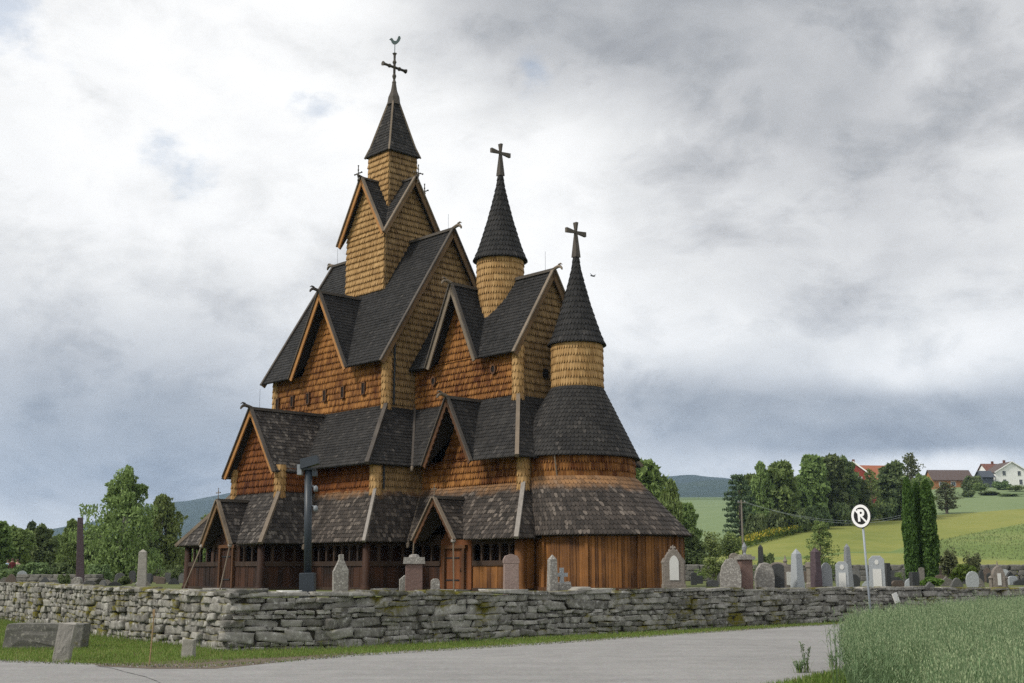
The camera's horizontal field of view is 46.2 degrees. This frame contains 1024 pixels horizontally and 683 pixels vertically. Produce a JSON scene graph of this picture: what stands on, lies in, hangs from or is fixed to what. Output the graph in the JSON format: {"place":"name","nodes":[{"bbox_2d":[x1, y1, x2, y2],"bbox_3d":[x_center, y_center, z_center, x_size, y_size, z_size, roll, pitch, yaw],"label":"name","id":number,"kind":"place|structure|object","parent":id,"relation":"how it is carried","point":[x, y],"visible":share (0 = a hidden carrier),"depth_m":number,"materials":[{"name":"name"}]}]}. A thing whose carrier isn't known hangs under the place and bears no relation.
{"place":"outdoors","nodes":[
{"label":"outdoors","id":0,"kind":"place"},
{"bbox_2d":[16,574,104,583],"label":"wall","id":1,"kind":"structure","parent":0,"point":[96,578],"depth_m":76.64,"materials":[{"name":"stone"}]},
{"bbox_2d":[52,475,737,547],"bbox_3d":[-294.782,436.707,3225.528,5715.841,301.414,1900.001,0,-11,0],"label":"wooded hills","id":2,"kind":"structure","parent":0,"point":[195,510],"depth_m":3404.44,"materials":[{"name":"plant"}]},
{"bbox_2d":[0,622,836,681],"bbox_3d":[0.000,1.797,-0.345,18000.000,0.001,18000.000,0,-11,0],"label":"ground","id":3,"kind":"structure","parent":0,"point":[236,651],"depth_m":28.13,"materials":[{"name":"green plant"}]},
{"bbox_2d":[2,623,90,649],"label":"stone block","id":4,"kind":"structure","parent":3,"relation":"on","point":[17,635],"depth_m":28.79,"materials":[{"name":"stone"}]},
{"bbox_2d":[52,622,76,661],"bbox_3d":[-9.163,6.208,24.575,0.430,0.888,0.266,2,-11,-8],"label":"boundary stone","id":5,"kind":"object","parent":3,"relation":"on","point":[64,642],"visible":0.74,"depth_m":24.48,"materials":[{"name":"stone"}]},
{"bbox_2d":[181,639,195,657],"bbox_3d":[-6.958,6.649,25.812,0.282,0.488,0.224,-1,-11,4],"label":"boundary stone","id":6,"kind":"object","parent":3,"relation":"on","point":[189,646],"visible":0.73,"depth_m":25.73,"materials":[{"name":"stone"}]},
{"bbox_2d":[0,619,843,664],"bbox_3d":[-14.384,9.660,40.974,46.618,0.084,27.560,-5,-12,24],"label":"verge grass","id":7,"kind":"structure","parent":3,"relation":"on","point":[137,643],"depth_m":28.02,"materials":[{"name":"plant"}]},
{"bbox_2d":[0,616,843,649],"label":"wall foot grass","id":8,"kind":"structure","parent":3,"relation":"on","point":[344,644],"depth_m":33.07,"materials":[{"name":"plant"}]},
{"bbox_2d":[0,582,1023,650],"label":"dry stone wall","id":9,"kind":"structure","parent":3,"relation":"on","point":[224,618],"depth_m":33.69,"materials":[{"name":"stone"}]},
{"bbox_2d":[226,588,268,593],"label":"flat slab","id":10,"kind":"structure","parent":9,"relation":"on","point":[245,591],"depth_m":28.59,"materials":[{"name":"stone"}]},
{"bbox_2d":[821,589,1023,682],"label":"oat crop","id":11,"kind":"object","parent":3,"relation":"on","point":[980,640],"visible":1,"depth_m":14.88,"materials":[{"name":"green plant"}]},
{"bbox_2d":[0,624,846,682],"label":"road","id":12,"kind":"structure","parent":0,"point":[753,656],"depth_m":23.12,"materials":[{"name":"asphalt"}]},
{"bbox_2d":[93,652,353,668],"bbox_3d":[-5.241,6.521,24.494,5.982,0.001,2.774,8,-13,-35],"label":"dirt edge","id":13,"kind":"object","parent":12,"relation":"on","point":[254,660],"visible":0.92,"depth_m":23.82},
{"bbox_2d":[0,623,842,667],"bbox_3d":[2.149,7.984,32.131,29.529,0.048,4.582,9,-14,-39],"label":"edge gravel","id":14,"kind":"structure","parent":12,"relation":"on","point":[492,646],"depth_m":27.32,"materials":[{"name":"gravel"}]},
{"bbox_2d":[796,641,810,672],"bbox_3d":[5.293,5.728,21.780,0.328,0.568,0.261,6,-13,-30],"label":"weed","id":15,"kind":"object","parent":12,"relation":"on","point":[806,659],"visible":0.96,"depth_m":21.81,"materials":[{"name":"green plant"}]},
{"bbox_2d":[125,497,733,560],"bbox_3d":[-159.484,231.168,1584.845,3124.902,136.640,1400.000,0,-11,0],"label":"land","id":16,"kind":"structure","parent":0,"point":[700,498],"depth_m":1323.81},
{"bbox_2d":[0,0,1023,529],"label":"sky","id":17,"kind":"structure","parent":0,"point":[802,221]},
{"bbox_2d":[95,581,1023,598],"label":"churchyard ground","id":18,"kind":"structure","parent":0,"point":[179,585],"depth_m":64.05,"materials":[{"name":"green plant"}]},
{"bbox_2d":[0,520,16,565],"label":"leafy tree","id":19,"kind":"object","parent":18,"relation":"on","point":[8,549],"visible":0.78,"depth_m":98.44,"materials":[{"name":"green plant"}]},
{"bbox_2d":[0,564,27,579],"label":"bush","id":20,"kind":"object","parent":18,"relation":"on","point":[5,572],"visible":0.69,"depth_m":88.02,"materials":[{"name":"green plant"}]},
{"bbox_2d":[25,562,51,574],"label":"bush","id":21,"kind":"object","parent":18,"relation":"on","point":[38,568],"visible":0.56,"depth_m":93.80,"materials":[{"name":"green plant"}]},
{"bbox_2d":[49,561,75,574],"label":"bush","id":22,"kind":"object","parent":18,"relation":"on","point":[61,568],"visible":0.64,"depth_m":99.73,"materials":[{"name":"green plant"}]},
{"bbox_2d":[55,518,86,572],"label":"birch tree","id":23,"kind":"object","parent":18,"relation":"on","point":[67,553],"visible":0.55,"depth_m":101.98,"materials":[{"name":"green plant"}]},
{"bbox_2d":[76,517,83,582],"bbox_3d":[-23.387,11.389,64.990,0.431,3.675,0.431,-1,-10,-15],"label":"obelisk","id":24,"kind":"object","parent":18,"relation":"on","point":[80,557],"visible":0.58,"depth_m":64.84,"materials":[{"name":"brown stone"}]},
{"bbox_2d":[84,527,107,573],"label":"leafy tree","id":25,"kind":"object","parent":18,"relation":"on","point":[88,557],"visible":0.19,"depth_m":105.73,"materials":[{"name":"green plant"}]},
{"bbox_2d":[86,564,112,579],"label":"bush","id":26,"kind":"object","parent":18,"relation":"on","point":[105,570],"visible":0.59,"depth_m":88.00,"materials":[{"name":"green plant"}]},
{"bbox_2d":[68,464,164,581],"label":"birch tree","id":27,"kind":"object","parent":18,"relation":"on","point":[117,547],"visible":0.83,"depth_m":93.83,"materials":[{"name":"green plant"}]},
{"bbox_2d":[137,549,146,586],"bbox_3d":[-12.706,7.920,41.244,0.325,1.525,0.325,1,-11,-10],"label":"obelisk","id":28,"kind":"object","parent":18,"relation":"on","point":[142,571],"visible":0.7,"depth_m":41.13,"materials":[{"name":"stone"}]},
{"bbox_2d":[133,527,160,568],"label":"leafy tree","id":29,"kind":"object","parent":18,"relation":"on","point":[151,544],"visible":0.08,"depth_m":107.97,"materials":[{"name":"green plant"}]},
{"bbox_2d":[162,565,183,579],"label":"bush","id":30,"kind":"object","parent":18,"relation":"on","point":[175,571],"visible":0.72,"depth_m":88.13,"materials":[{"name":"green plant"}]},
{"bbox_2d":[297,455,319,597],"bbox_3d":[-5.139,4.714,30.254,0.546,3.676,0.320,-1,-11,0],"label":"floodlight mast","id":31,"kind":"object","parent":18,"relation":"on","point":[307,580],"visible":0.94,"depth_m":30.22,"materials":[{"name":"metal"}]},
{"bbox_2d":[332,554,348,591],"bbox_3d":[-4.770,6.551,33.362,0.427,1.240,0.260,3,-11,-14],"label":"gravestone","id":32,"kind":"object","parent":18,"relation":"on","point":[340,573],"visible":0.73,"depth_m":33.25,"materials":[{"name":"stone"}]},
{"bbox_2d":[403,554,424,590],"bbox_3d":[-2.689,6.457,32.872,0.594,1.239,0.479,1,-11,-6],"label":"gravestone","id":33,"kind":"object","parent":18,"relation":"on","point":[414,563],"visible":0.82,"depth_m":32.70,"materials":[{"name":"brown stone"}]},
{"bbox_2d":[174,36,692,591],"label":"stave church","id":34,"kind":"structure","parent":18,"relation":"on","point":[444,410],"depth_m":52.51,"materials":[{"name":"brown wood"}]},
{"bbox_2d":[221,548,230,587],"bbox_3d":[-12.696,10.087,53.470,0.157,1.720,0.964,10,-15,-42],"label":"door","id":35,"kind":"structure","parent":34,"relation":"in","point":[226,579],"depth_m":53.50,"materials":[{"name":"brown wood"}]},
{"bbox_2d":[446,549,461,588],"bbox_3d":[-2.366,9.374,49.488,0.157,1.620,1.084,10,-15,-42],"label":"door","id":36,"kind":"structure","parent":34,"relation":"in","point":[457,552],"depth_m":49.54,"materials":[{"name":"red wood"}]},
{"bbox_2d":[503,554,518,594],"bbox_3d":[-0.029,6.817,34.840,0.452,1.275,0.365,1,-11,-6],"label":"gravestone","id":37,"kind":"object","parent":18,"relation":"on","point":[510,571],"visible":0.71,"depth_m":34.70,"materials":[{"name":"stone"}]},
{"bbox_2d":[547,555,557,590],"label":"gravestone","id":38,"kind":"object","parent":18,"relation":"on","point":[552,578],"visible":0.7,"depth_m":35.68,"materials":[{"name":"stone"}]},
{"bbox_2d":[558,568,571,590],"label":"gravestone","id":39,"kind":"object","parent":18,"relation":"on","point":[562,585],"visible":0.47,"depth_m":35.95,"materials":[{"name":"stone"}]},
{"bbox_2d":[661,545,685,587],"bbox_3d":[5.416,7.669,40.276,0.839,1.653,0.340,1,-11,-4],"label":"gravestone","id":40,"kind":"object","parent":18,"relation":"on","point":[673,562],"visible":0.96,"depth_m":40.16,"materials":[{"name":"stone"}]},
{"bbox_2d":[702,556,725,579],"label":"bush","id":41,"kind":"object","parent":18,"relation":"on","point":[714,568],"visible":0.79,"depth_m":82.39,"materials":[{"name":"green plant"}]},
{"bbox_2d":[719,558,741,587],"bbox_3d":[7.527,8.094,41.358,0.723,1.227,0.305,-1,-11,5],"label":"gravestone","id":42,"kind":"object","parent":18,"relation":"on","point":[730,573],"visible":0.7,"depth_m":41.23,"materials":[{"name":"stone"}]},
{"bbox_2d":[734,542,754,588],"bbox_3d":[8.139,7.912,41.908,0.568,1.790,0.568,2,-11,-8],"label":"gravestone","id":43,"kind":"object","parent":18,"relation":"on","point":[744,561],"visible":0.86,"depth_m":41.69,"materials":[{"name":"brown stone"}]},
{"bbox_2d":[754,563,774,588],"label":"gravestone","id":44,"kind":"object","parent":18,"relation":"on","point":[764,576],"visible":0.72,"depth_m":42.36,"materials":[{"name":"stone"}]},
{"bbox_2d":[770,562,786,587],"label":"gravestone","id":45,"kind":"object","parent":18,"relation":"on","point":[779,569],"visible":0.76,"depth_m":42.78,"materials":[{"name":"stone"}]},
{"bbox_2d":[783,556,790,587],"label":"gravestone","id":46,"kind":"object","parent":18,"relation":"on","point":[788,575],"visible":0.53,"depth_m":45.02,"materials":[{"name":"stone"}]},
{"bbox_2d":[790,549,804,587],"bbox_3d":[10.358,8.337,43.610,0.398,1.598,0.398,6,-12,-27],"label":"gravestone","id":47,"kind":"object","parent":18,"relation":"on","point":[797,577],"visible":0.7,"depth_m":43.50,"materials":[{"name":"grey stone"}]},
{"bbox_2d":[810,548,822,586],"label":"gravestone","id":48,"kind":"object","parent":18,"relation":"on","point":[815,571],"visible":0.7,"depth_m":44.19,"materials":[{"name":"purple stone"}]},
{"bbox_2d":[803,520,843,580],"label":"leafy tree","id":49,"kind":"object","parent":18,"relation":"on","point":[820,542],"visible":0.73,"depth_m":90.57,"materials":[{"name":"green plant"}]},
{"bbox_2d":[821,563,832,586],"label":"gravestone","id":50,"kind":"object","parent":18,"relation":"on","point":[826,570],"visible":0.69,"depth_m":44.52,"materials":[{"name":"grey stone"}]},
{"bbox_2d":[835,562,848,586],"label":"gravestone","id":51,"kind":"object","parent":18,"relation":"on","point":[842,574],"visible":0.79,"depth_m":45.02,"materials":[{"name":"grey stone"}]},
{"bbox_2d":[844,544,853,586],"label":"gravestone","id":52,"kind":"object","parent":18,"relation":"on","point":[847,557],"visible":0.65,"depth_m":51.03,"materials":[{"name":"grey stone"}]},
{"bbox_2d":[685,564,1023,580],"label":"wall","id":53,"kind":"structure","parent":18,"relation":"on","point":[1014,569],"depth_m":101.93,"materials":[{"name":"stone"}]},
{"bbox_2d":[868,556,885,590],"bbox_3d":[14.115,8.985,46.406,0.579,1.380,0.327,-3,-11,14],"label":"gravestone","id":54,"kind":"object","parent":18,"relation":"on","point":[876,571],"visible":0.79,"depth_m":46.28,"materials":[{"name":"grey stone"}]},
{"bbox_2d":[884,563,891,586],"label":"gravestone","id":55,"kind":"object","parent":18,"relation":"on","point":[887,574],"visible":0.48,"depth_m":47.02,"materials":[{"name":"stone"}]},
{"bbox_2d":[901,477,919,578],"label":"thuja tree","id":56,"kind":"object","parent":18,"relation":"on","point":[910,541],"visible":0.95,"depth_m":82.71,"materials":[{"name":"green plant"}]},
{"bbox_2d":[909,572,919,585],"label":"gravestone","id":57,"kind":"object","parent":18,"relation":"on","point":[913,578],"visible":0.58,"depth_m":48.96,"materials":[{"name":"stone"}]},
{"bbox_2d":[912,481,922,567],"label":"thuja tree","id":58,"kind":"object","parent":18,"relation":"on","point":[916,489],"visible":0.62,"depth_m":83.59,"materials":[{"name":"green plant"}]},
{"bbox_2d":[918,479,939,577],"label":"thuja tree","id":59,"kind":"object","parent":18,"relation":"on","point":[929,540],"visible":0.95,"depth_m":82.62,"materials":[{"name":"green plant"}]},
{"bbox_2d":[920,577,944,585],"bbox_3d":[21.273,12.231,60.826,1.252,0.614,1.194,1,-11,-4],"label":"bush","id":60,"kind":"object","parent":18,"relation":"on","point":[934,581],"visible":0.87,"depth_m":60.58,"materials":[{"name":"green plant"}]},
{"bbox_2d":[939,546,958,576],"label":"bush","id":61,"kind":"object","parent":18,"relation":"on","point":[949,562],"visible":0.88,"depth_m":86.30,"materials":[{"name":"green plant"}]},
{"bbox_2d":[948,564,977,581],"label":"bush","id":62,"kind":"object","parent":18,"relation":"on","point":[961,571],"visible":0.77,"depth_m":78.34,"materials":[{"name":"green plant"}]},
{"bbox_2d":[962,550,980,573],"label":"bush","id":63,"kind":"object","parent":18,"relation":"on","point":[974,560],"visible":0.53,"depth_m":86.43,"materials":[{"name":"green plant"}]},
{"bbox_2d":[965,571,978,586],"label":"gravestone","id":64,"kind":"object","parent":18,"relation":"on","point":[972,579],"visible":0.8,"depth_m":60.57,"materials":[{"name":"grey stone"}]},
{"bbox_2d":[988,561,1007,586],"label":"gravestone","id":65,"kind":"object","parent":18,"relation":"on","point":[997,578],"visible":0.85,"depth_m":50.91,"materials":[{"name":"stone"}]},
{"bbox_2d":[729,664,848,682],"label":"corner grass","id":66,"kind":"structure","parent":0,"point":[825,676],"depth_m":19.77,"materials":[{"name":"plant"}]},
{"bbox_2d":[680,486,1023,556],"bbox_3d":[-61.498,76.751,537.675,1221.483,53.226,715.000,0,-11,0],"label":"pale field","id":67,"kind":"structure","parent":0,"point":[712,517],"depth_m":339.50,"materials":[{"name":"plant"}]},
{"bbox_2d":[722,473,757,538],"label":"pine tree","id":68,"kind":"object","parent":67,"relation":"on","point":[737,480],"visible":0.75,"depth_m":202.98,"materials":[{"name":"green plant"}]},
{"bbox_2d":[732,473,755,533],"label":"leafy tree","id":69,"kind":"object","parent":67,"relation":"on","point":[748,476],"visible":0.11,"depth_m":218.12,"materials":[{"name":"green plant"}]},
{"bbox_2d":[743,512,766,542],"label":"bush","id":70,"kind":"object","parent":67,"relation":"on","point":[758,522],"visible":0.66,"depth_m":197.45,"materials":[{"name":"green plant"}]},
{"bbox_2d":[746,460,776,517],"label":"birch tree","id":71,"kind":"object","parent":67,"relation":"on","point":[761,487],"visible":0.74,"depth_m":209.78,"materials":[{"name":"green plant"}]},
{"bbox_2d":[765,508,787,536],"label":"bush","id":72,"kind":"object","parent":67,"relation":"on","point":[774,518],"visible":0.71,"depth_m":202.88,"materials":[{"name":"green plant"}]},
{"bbox_2d":[730,521,835,549],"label":"tall herbs","id":73,"kind":"object","parent":67,"relation":"on","point":[776,533],"visible":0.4,"depth_m":196.41,"materials":[{"name":"yellow plant"}]},
{"bbox_2d":[767,460,800,532],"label":"leafy tree","id":74,"kind":"object","parent":67,"relation":"on","point":[786,496],"visible":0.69,"depth_m":210.94,"materials":[{"name":"green plant"}]},
{"bbox_2d":[795,474,812,521],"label":"birch tree","id":75,"kind":"object","parent":67,"relation":"on","point":[805,497],"visible":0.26,"depth_m":220.05,"materials":[{"name":"green plant"}]},
{"bbox_2d":[798,453,830,509],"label":"leafy tree","id":76,"kind":"object","parent":67,"relation":"on","point":[813,472],"visible":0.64,"depth_m":223.44,"materials":[{"name":"green plant"}]},
{"bbox_2d":[821,452,855,512],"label":"leafy tree","id":77,"kind":"object","parent":67,"relation":"on","point":[837,476],"visible":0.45,"depth_m":228.65,"materials":[{"name":"green plant"}]},
{"bbox_2d":[839,454,861,508],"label":"leafy tree","id":78,"kind":"object","parent":67,"relation":"on","point":[854,480],"visible":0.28,"depth_m":232.96,"materials":[{"name":"green plant"}]},
{"bbox_2d":[925,470,971,488],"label":"barn","id":79,"kind":"structure","parent":67,"relation":"on","point":[955,478],"depth_m":431.75,"materials":[{"name":"brown wood"}]},
{"bbox_2d":[933,482,963,513],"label":"leafy tree","id":80,"kind":"object","parent":67,"relation":"on","point":[945,487],"visible":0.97,"depth_m":269.59,"materials":[{"name":"green plant"}]},
{"bbox_2d":[960,475,982,490],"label":"bush","id":81,"kind":"object","parent":67,"relation":"on","point":[968,482],"visible":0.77,"depth_m":392.74,"materials":[{"name":"green plant"}]},
{"bbox_2d":[974,471,995,486],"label":"shed","id":82,"kind":"structure","parent":67,"relation":"on","point":[987,477],"depth_m":421.11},
{"bbox_2d":[991,481,1011,489],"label":"bush","id":83,"kind":"object","parent":67,"relation":"on","point":[1002,485],"visible":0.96,"depth_m":396.99,"materials":[{"name":"green plant"}]},
{"bbox_2d":[987,460,1023,485],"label":"house","id":84,"kind":"structure","parent":67,"relation":"on","point":[1012,472],"depth_m":425.81,"materials":[{"name":"white wood"}]},
{"bbox_2d":[851,504,871,612],"bbox_3d":[10.858,7.016,36.856,0.210,4.027,0.750,8,-14,-36],"label":"no parking sign","id":85,"kind":"object","parent":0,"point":[860,515],"visible":0.98,"depth_m":37.01,"materials":[{"name":"metal"}]},
{"bbox_2d":[704,524,1023,563],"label":"rough slope","id":86,"kind":"structure","parent":0,"point":[978,543],"depth_m":169.62,"materials":[{"name":"green plant"}]},
{"bbox_2d":[939,523,1023,559],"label":"rough grass","id":87,"kind":"structure","parent":86,"relation":"on","point":[962,550],"depth_m":171.26,"materials":[{"name":"plant"}]},
{"bbox_2d":[705,509,1023,561],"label":"yellow field","id":88,"kind":"structure","parent":0,"point":[884,536],"depth_m":204.21,"materials":[{"name":"plant"}]},
{"bbox_2d":[733,523,811,540],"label":"yellow flowers","id":89,"kind":"object","parent":88,"relation":"on","point":[753,537],"visible":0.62,"depth_m":192.51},
{"bbox_2d":[785,507,810,532],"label":"bush","id":90,"kind":"object","parent":88,"relation":"on","point":[799,520],"visible":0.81,"depth_m":208.78,"materials":[{"name":"green plant"}]},
{"bbox_2d":[806,505,832,528],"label":"bush","id":91,"kind":"object","parent":88,"relation":"on","point":[815,512],"visible":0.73,"depth_m":214.87,"materials":[{"name":"green plant"}]},
{"bbox_2d":[830,502,852,525],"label":"bush","id":92,"kind":"object","parent":88,"relation":"on","point":[841,511],"visible":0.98,"depth_m":222.84,"materials":[{"name":"green plant"}]},
{"bbox_2d":[856,478,871,509],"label":"leafy tree","id":93,"kind":"object","parent":88,"relation":"on","point":[865,493],"visible":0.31,"depth_m":235.10,"materials":[{"name":"green plant"}]},
{"bbox_2d":[864,468,892,520],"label":"leafy tree","id":94,"kind":"object","parent":88,"relation":"on","point":[871,479],"visible":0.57,"depth_m":242.35,"materials":[{"name":"green plant"}]},
{"bbox_2d":[874,497,898,520],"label":"bush","id":95,"kind":"object","parent":88,"relation":"on","point":[887,512],"visible":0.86,"depth_m":242.61,"materials":[{"name":"green plant"}]},
{"bbox_2d":[867,459,911,519],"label":"leafy tree","id":96,"kind":"object","parent":88,"relation":"on","point":[890,476],"visible":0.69,"depth_m":246.59,"materials":[{"name":"green plant"}]},
{"bbox_2d":[902,452,923,483],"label":"leafy tree","id":97,"kind":"object","parent":88,"relation":"on","point":[909,460],"visible":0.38,"depth_m":260.88,"materials":[{"name":"green plant"}]},
{"bbox_2d":[911,473,937,506],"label":"leafy tree","id":98,"kind":"object","parent":88,"relation":"on","point":[919,478],"visible":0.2,"depth_m":256.25,"materials":[{"name":"green plant"}]},
{"bbox_2d":[720,553,1023,575],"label":"field","id":99,"kind":"structure","parent":0,"point":[890,558],"depth_m":139.60,"materials":[{"name":"plant"}]},
{"bbox_2d":[9,524,36,564],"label":"leafy tree","id":100,"kind":"object","parent":99,"relation":"on","point":[22,539],"visible":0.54,"depth_m":115.62,"materials":[{"name":"green plant"}]},
{"bbox_2d":[27,523,58,566],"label":"leafy tree","id":101,"kind":"object","parent":99,"relation":"on","point":[45,550],"visible":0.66,"depth_m":119.61,"materials":[{"name":"green plant"}]},
{"bbox_2d":[145,493,187,567],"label":"birch tree","id":102,"kind":"object","parent":99,"relation":"on","point":[167,521],"visible":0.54,"depth_m":110.15,"materials":[{"name":"green plant"}]},
{"bbox_2d":[635,458,669,504],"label":"leafy tree","id":103,"kind":"object","parent":99,"relation":"on","point":[650,478],"visible":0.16,"depth_m":126.10,"materials":[{"name":"green plant"}]},
{"bbox_2d":[659,479,683,523],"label":"tree","id":104,"kind":"object","parent":99,"relation":"on","point":[670,495],"visible":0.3,"depth_m":120.80,"materials":[{"name":"green plant"}]},
{"bbox_2d":[681,501,702,541],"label":"leafy tree","id":105,"kind":"object","parent":99,"relation":"on","point":[690,517],"visible":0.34,"depth_m":132.00,"materials":[{"name":"green plant"}]},
{"bbox_2d":[684,530,708,564],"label":"leafy tree","id":106,"kind":"object","parent":99,"relation":"on","point":[695,551],"visible":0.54,"depth_m":115.44,"materials":[{"name":"green plant"}]},
{"bbox_2d":[701,531,721,559],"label":"bush","id":107,"kind":"object","parent":99,"relation":"on","point":[713,548],"visible":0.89,"depth_m":145.42,"materials":[{"name":"green plant"}]},
{"bbox_2d":[716,531,740,558],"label":"bush","id":108,"kind":"object","parent":99,"relation":"on","point":[731,546],"visible":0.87,"depth_m":147.45,"materials":[{"name":"green plant"}]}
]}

